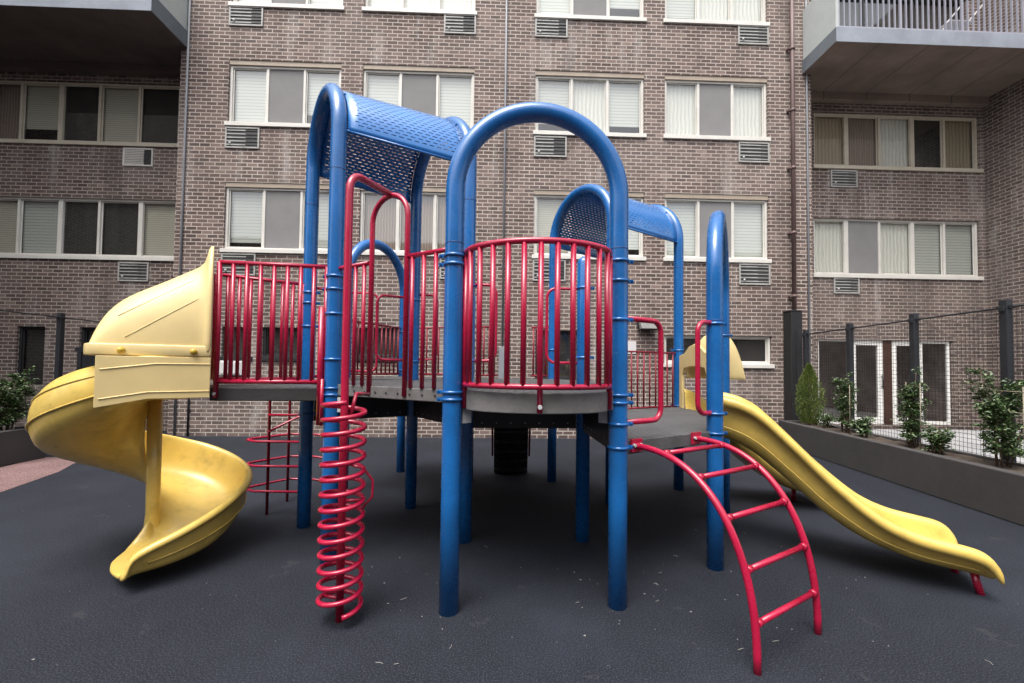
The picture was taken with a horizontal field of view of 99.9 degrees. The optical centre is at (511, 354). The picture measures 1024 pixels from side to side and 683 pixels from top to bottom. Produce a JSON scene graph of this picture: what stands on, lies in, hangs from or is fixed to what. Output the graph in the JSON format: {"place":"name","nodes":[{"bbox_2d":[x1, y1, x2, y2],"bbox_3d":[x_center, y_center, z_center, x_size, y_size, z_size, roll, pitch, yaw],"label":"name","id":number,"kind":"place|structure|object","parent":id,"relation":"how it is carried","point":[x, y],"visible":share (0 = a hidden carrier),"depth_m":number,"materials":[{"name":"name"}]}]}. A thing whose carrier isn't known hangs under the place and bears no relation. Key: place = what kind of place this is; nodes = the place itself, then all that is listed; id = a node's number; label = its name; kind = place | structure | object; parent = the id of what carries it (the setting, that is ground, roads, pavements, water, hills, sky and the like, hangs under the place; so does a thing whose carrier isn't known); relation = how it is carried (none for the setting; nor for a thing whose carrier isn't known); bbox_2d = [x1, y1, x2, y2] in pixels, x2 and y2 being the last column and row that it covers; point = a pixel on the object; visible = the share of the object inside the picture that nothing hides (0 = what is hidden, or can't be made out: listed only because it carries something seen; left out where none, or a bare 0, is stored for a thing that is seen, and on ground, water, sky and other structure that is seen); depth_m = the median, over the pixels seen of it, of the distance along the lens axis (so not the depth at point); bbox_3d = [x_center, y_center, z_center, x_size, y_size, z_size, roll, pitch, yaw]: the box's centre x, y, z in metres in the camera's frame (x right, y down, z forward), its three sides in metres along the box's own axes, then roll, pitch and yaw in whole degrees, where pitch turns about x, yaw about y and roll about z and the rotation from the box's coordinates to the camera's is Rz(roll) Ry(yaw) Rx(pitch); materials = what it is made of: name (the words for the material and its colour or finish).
{"place":"outdoors","nodes":[
{"label":"outdoors","id":0,"kind":"place"},
{"bbox_2d":[0,457,75,491],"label":"red paving","id":1,"kind":"structure","parent":0,"point":[15,475],"depth_m":5.94,"materials":[{"name":"rubber"}]},
{"bbox_2d":[0,431,1023,682],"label":"ground","id":2,"kind":"structure","parent":0,"point":[72,609],"depth_m":2.89,"materials":[{"name":"rubber"}]},
{"bbox_2d":[0,426,44,466],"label":"planter","id":3,"kind":"object","parent":2,"relation":"on","point":[17,445],"visible":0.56,"depth_m":6.37,"materials":[{"name":"paint"}]},
{"bbox_2d":[0,366,39,430],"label":"shrub","id":4,"kind":"object","parent":3,"relation":"on","point":[12,401],"visible":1,"depth_m":6.44,"materials":[{"name":"green plant"}]},
{"bbox_2d":[0,310,99,379],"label":"fence","id":5,"kind":"object","parent":2,"relation":"on","point":[59,343],"visible":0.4,"depth_m":7.93,"materials":[{"name":"black metal"}]},
{"bbox_2d":[75,347,94,370],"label":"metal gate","id":6,"kind":"structure","parent":2,"relation":"on","point":[84,361],"depth_m":8.41,"materials":[{"name":"black metal"}]},
{"bbox_2d":[0,0,1023,438],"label":"apartment building","id":7,"kind":"structure","parent":2,"relation":"on","point":[840,164],"depth_m":9.55,"materials":[{"name":"brick"}]},
{"bbox_2d":[18,327,44,384],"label":"ground floor window","id":8,"kind":"structure","parent":7,"relation":"in","point":[31,339],"depth_m":9.76,"materials":[{"name":"black glass"}]},
{"bbox_2d":[0,197,175,261],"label":"window","id":9,"kind":"structure","parent":7,"relation":"in","point":[30,228],"depth_m":9.86,"materials":[{"name":"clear glass"}]},
{"bbox_2d":[81,327,95,346],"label":"ground floor window","id":10,"kind":"structure","parent":7,"relation":"in","point":[87,333],"depth_m":9.74,"materials":[{"name":"black glass"}]},
{"bbox_2d":[0,80,179,147],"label":"window","id":11,"kind":"structure","parent":7,"relation":"in","point":[31,112],"depth_m":9.95,"materials":[{"name":"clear glass"}]},
{"bbox_2d":[219,361,241,374],"bbox_3d":[-5.855,0.282,8.989,0.460,0.300,0.129,1,-2,-2],"label":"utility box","id":12,"kind":"object","parent":7,"relation":"attached to","point":[221,368],"visible":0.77,"depth_m":8.93,"materials":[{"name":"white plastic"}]},
{"bbox_2d":[220,327,251,360],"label":"ground floor window","id":13,"kind":"structure","parent":7,"relation":"in","point":[241,328],"depth_m":9.22,"materials":[{"name":"black glass"}]},
{"bbox_2d":[220,182,328,254],"bbox_3d":[-4.942,-2.901,9.437,2.470,1.523,0.595,1,-2,-2],"label":"window","id":14,"kind":"structure","parent":7,"relation":"in","point":[261,217],"depth_m":9.27,"materials":[{"name":"white glass"}]},
{"bbox_2d":[262,327,296,360],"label":"ground floor window","id":15,"kind":"structure","parent":7,"relation":"in","point":[265,357],"depth_m":9.20,"materials":[{"name":"black glass"}]},
{"bbox_2d":[224,60,341,128],"bbox_3d":[-4.910,-5.599,9.522,2.470,1.463,0.595,1,-2,-2],"label":"window","id":16,"kind":"structure","parent":7,"relation":"in","point":[262,93],"depth_m":9.35,"materials":[{"name":"white glass"}]},
{"bbox_2d":[228,0,344,10],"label":"window","id":17,"kind":"structure","parent":7,"relation":"in","point":[331,5],"depth_m":9.32,"materials":[{"name":"white glass"}]},
{"bbox_2d":[356,328,396,361],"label":"ground floor window","id":18,"kind":"structure","parent":7,"relation":"in","point":[379,329],"depth_m":9.32,"materials":[{"name":"black glass"}]},
{"bbox_2d":[360,186,445,256],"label":"window","id":19,"kind":"structure","parent":7,"relation":"in","point":[390,219],"depth_m":9.41,"materials":[{"name":"white glass"}]},
{"bbox_2d":[363,64,474,128],"bbox_3d":[-2.047,-5.562,9.614,2.500,1.463,0.595,1,-2,-2],"label":"window","id":20,"kind":"structure","parent":7,"relation":"in","point":[444,92],"depth_m":9.46,"materials":[{"name":"white glass"}]},
{"bbox_2d":[362,0,476,15],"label":"window","id":21,"kind":"structure","parent":7,"relation":"in","point":[436,7],"depth_m":9.55,"materials":[{"name":"white glass"}]},
{"bbox_2d":[535,330,575,379],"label":"ground floor window","id":22,"kind":"structure","parent":7,"relation":"in","point":[564,335],"depth_m":9.44,"materials":[{"name":"black glass"}]},
{"bbox_2d":[532,190,645,260],"bbox_3d":[1.679,-2.815,9.649,2.500,1.523,0.595,1,-2,-2],"label":"window","id":23,"kind":"structure","parent":7,"relation":"in","point":[546,202],"depth_m":9.50,"materials":[{"name":"white glass"}]},
{"bbox_2d":[533,70,646,137],"bbox_3d":[1.711,-5.513,9.734,2.500,1.463,0.595,1,-2,-2],"label":"window","id":24,"kind":"structure","parent":7,"relation":"in","point":[613,102],"depth_m":9.63,"materials":[{"name":"white glass"}]},
{"bbox_2d":[534,0,646,22],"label":"window","id":25,"kind":"structure","parent":7,"relation":"in","point":[594,10],"depth_m":9.64,"materials":[{"name":"white glass"}]},
{"bbox_2d":[628,341,635,353],"bbox_3d":[2.605,-0.151,9.336,0.190,0.280,0.014,1,-2,-2],"label":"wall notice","id":26,"kind":"object","parent":7,"relation":"attached to","point":[631,345],"depth_m":9.33,"materials":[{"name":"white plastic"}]},
{"bbox_2d":[637,322,656,329],"bbox_3d":[2.914,-0.626,9.242,0.400,0.219,0.247,1,-2,-2],"label":"flood light","id":27,"kind":"object","parent":7,"relation":"attached to","point":[645,326],"visible":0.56,"depth_m":9.15,"materials":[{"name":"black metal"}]},
{"bbox_2d":[663,0,769,26],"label":"window","id":28,"kind":"structure","parent":7,"relation":"in","point":[699,12],"depth_m":9.78,"materials":[{"name":"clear glass"}]},
{"bbox_2d":[663,75,770,141],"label":"window","id":29,"kind":"structure","parent":7,"relation":"in","point":[696,107],"depth_m":9.67,"materials":[{"name":"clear glass"}]},
{"bbox_2d":[663,193,771,263],"bbox_3d":[4.512,-2.778,9.740,2.410,1.523,0.595,1,-2,-2],"label":"window","id":30,"kind":"structure","parent":7,"relation":"in","point":[746,215],"depth_m":9.59,"materials":[{"name":"white glass"}]},
{"bbox_2d":[664,335,774,367],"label":"window","id":31,"kind":"structure","parent":7,"relation":"in","point":[754,352],"depth_m":9.54,"materials":[{"name":"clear glass"}]},
{"bbox_2d":[854,340,883,423],"bbox_3d":[8.478,0.659,10.257,0.780,2.004,0.124,1,-2,-2],"label":"door","id":32,"kind":"structure","parent":7,"relation":"in","point":[879,345],"depth_m":10.27,"materials":[{"name":"white metal"}]},
{"bbox_2d":[813,113,983,172],"bbox_3d":[9.326,-5.128,10.669,4.210,1.395,0.595,1,-2,-2],"label":"window","id":33,"kind":"structure","parent":7,"relation":"in","point":[841,141],"depth_m":10.55,"materials":[{"name":"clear glass"}]},
{"bbox_2d":[813,218,983,280],"bbox_3d":[9.255,-2.525,10.586,4.190,1.445,0.595,1,-2,-2],"label":"window","id":34,"kind":"structure","parent":7,"relation":"in","point":[843,248],"depth_m":10.45,"materials":[{"name":"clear glass"}]},
{"bbox_2d":[840,0,963,28],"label":"balcony railing","id":35,"kind":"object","parent":7,"relation":"in","point":[846,1],"depth_m":10.67,"materials":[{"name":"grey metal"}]},
{"bbox_2d":[892,341,920,424],"bbox_3d":[9.429,0.672,10.289,0.680,2.004,0.124,1,-2,-2],"label":"door","id":36,"kind":"structure","parent":7,"relation":"in","point":[897,343],"depth_m":10.29,"materials":[{"name":"white metal"}]},
{"bbox_2d":[941,3,982,29],"bbox_3d":[9.462,-6.983,9.211,0.934,0.817,0.393,1,-2,-2],"label":"balcony chair","id":37,"kind":"object","parent":7,"relation":"on","point":[953,24],"visible":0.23,"depth_m":9.12,"materials":[{"name":"white plastic"}]},
{"bbox_2d":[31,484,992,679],"bbox_3d":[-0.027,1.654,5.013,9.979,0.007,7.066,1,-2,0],"label":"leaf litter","id":38,"kind":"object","parent":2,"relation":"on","point":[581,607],"visible":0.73,"depth_m":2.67,"materials":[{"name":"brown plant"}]},
{"bbox_2d":[25,83,1004,675],"bbox_3d":[0.012,-0.316,4.334,7.083,3.954,4.319,1,-2,0],"label":"play structure","id":39,"kind":"object","parent":2,"relation":"on","point":[151,349],"visible":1,"depth_m":3.19,"materials":[{"name":"blue paint"}]},
{"bbox_2d":[783,310,802,419],"bbox_3d":[6.085,0.458,9.300,0.270,2.815,0.266,1,-2,-2],"label":"column casing","id":40,"kind":"object","parent":2,"relation":"on","point":[793,349],"depth_m":9.21,"materials":[{"name":"black metal"}]},
{"bbox_2d":[779,420,1023,525],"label":"planter","id":41,"kind":"object","parent":2,"relation":"on","point":[976,482],"visible":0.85,"depth_m":5.39,"materials":[{"name":"paint"}]},
{"bbox_2d":[792,363,827,424],"bbox_3d":[5.752,0.762,8.314,0.584,1.218,0.556,1,-2,0],"label":"conifer","id":42,"kind":"object","parent":41,"relation":"on","point":[805,384],"visible":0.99,"depth_m":8.27,"materials":[{"name":"green plant"}]},
{"bbox_2d":[816,413,835,427],"bbox_3d":[5.834,1.220,7.982,0.365,0.270,0.299,1,-2,0],"label":"shrub","id":43,"kind":"object","parent":41,"relation":"on","point":[825,419],"visible":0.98,"depth_m":7.95,"materials":[{"name":"green plant"}]},
{"bbox_2d":[829,372,861,432],"bbox_3d":[5.709,0.820,7.337,0.440,1.059,0.420,1,-2,0],"label":"shrub","id":44,"kind":"object","parent":41,"relation":"on","point":[846,401],"visible":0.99,"depth_m":7.31,"materials":[{"name":"green plant"}]},
{"bbox_2d":[848,416,876,437],"bbox_3d":[5.561,1.141,6.845,0.383,0.349,0.371,2,-3,-44],"label":"shrub","id":45,"kind":"object","parent":41,"relation":"on","point":[861,426],"visible":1,"depth_m":6.80,"materials":[{"name":"green plant"}]},
{"bbox_2d":[890,367,931,448],"bbox_3d":[5.577,0.737,5.972,0.436,1.135,0.418,2,-2,-25],"label":"shrub","id":46,"kind":"object","parent":41,"relation":"on","point":[913,408],"visible":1,"depth_m":5.93,"materials":[{"name":"green plant"}]},
{"bbox_2d":[802,299,1023,462],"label":"fence","id":47,"kind":"object","parent":41,"relation":"on","point":[1005,328],"visible":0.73,"depth_m":6.21,"materials":[{"name":"metal"}]},
{"bbox_2d":[917,423,955,453],"bbox_3d":[5.486,1.090,5.524,0.340,0.380,0.370,1,-2,-19],"label":"shrub","id":48,"kind":"object","parent":41,"relation":"on","point":[939,440],"visible":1,"depth_m":5.50,"materials":[{"name":"green plant"}]},
{"bbox_2d":[960,366,1023,467],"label":"shrub","id":49,"kind":"object","parent":41,"relation":"on","point":[994,406],"visible":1,"depth_m":4.79,"materials":[{"name":"green plant"}]},
{"bbox_2d":[855,429,1023,463],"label":"patio","id":50,"kind":"structure","parent":0,"point":[959,438],"depth_m":8.05,"materials":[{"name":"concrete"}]}
]}

